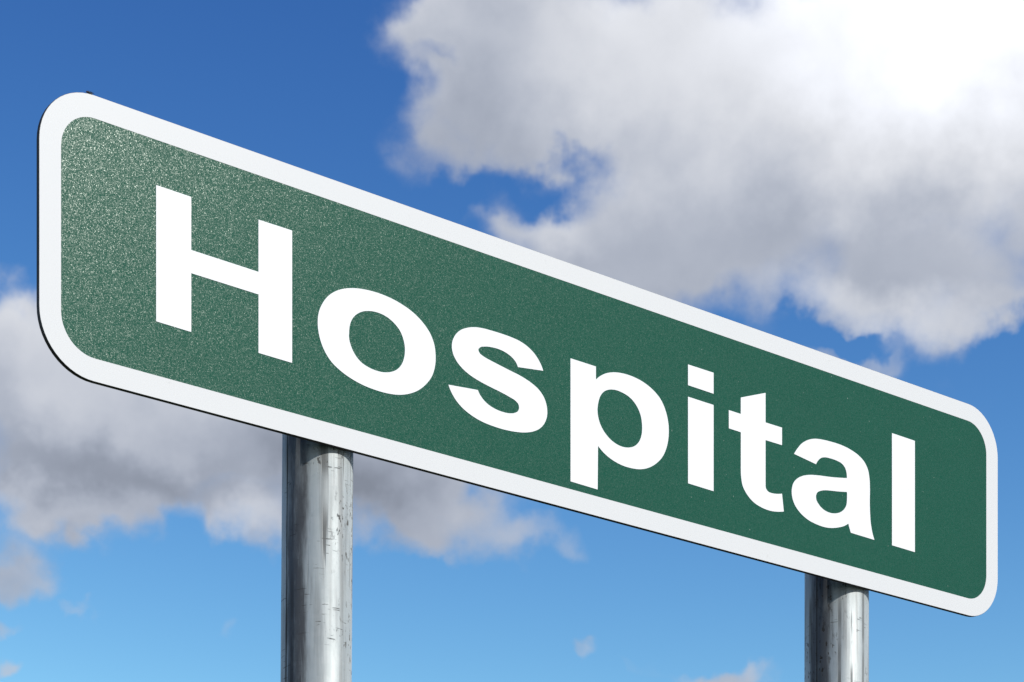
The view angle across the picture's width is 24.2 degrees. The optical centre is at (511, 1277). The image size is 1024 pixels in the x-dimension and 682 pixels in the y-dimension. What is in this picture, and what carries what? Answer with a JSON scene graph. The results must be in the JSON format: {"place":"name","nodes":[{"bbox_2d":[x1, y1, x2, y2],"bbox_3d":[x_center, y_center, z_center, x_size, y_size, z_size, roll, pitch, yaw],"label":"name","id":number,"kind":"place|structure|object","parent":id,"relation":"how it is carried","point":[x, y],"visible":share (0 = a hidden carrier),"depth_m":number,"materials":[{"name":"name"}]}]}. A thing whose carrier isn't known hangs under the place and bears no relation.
{"place":"outdoors","nodes":[
{"label":"outdoors","id":0,"kind":"place"},
{"bbox_2d":[0,0,1023,681],"label":"sky","id":1,"kind":"structure","parent":0,"point":[842,179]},
{"label":"ground","id":2,"kind":"structure","parent":0,"visible":0},
{"bbox_2d":[37,92,997,681],"bbox_3d":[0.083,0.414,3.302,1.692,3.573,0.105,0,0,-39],"label":"hospital sign","id":3,"kind":"object","parent":2,"relation":"on","point":[327,328],"visible":1,"depth_m":3.11,"materials":[{"name":"metal"}]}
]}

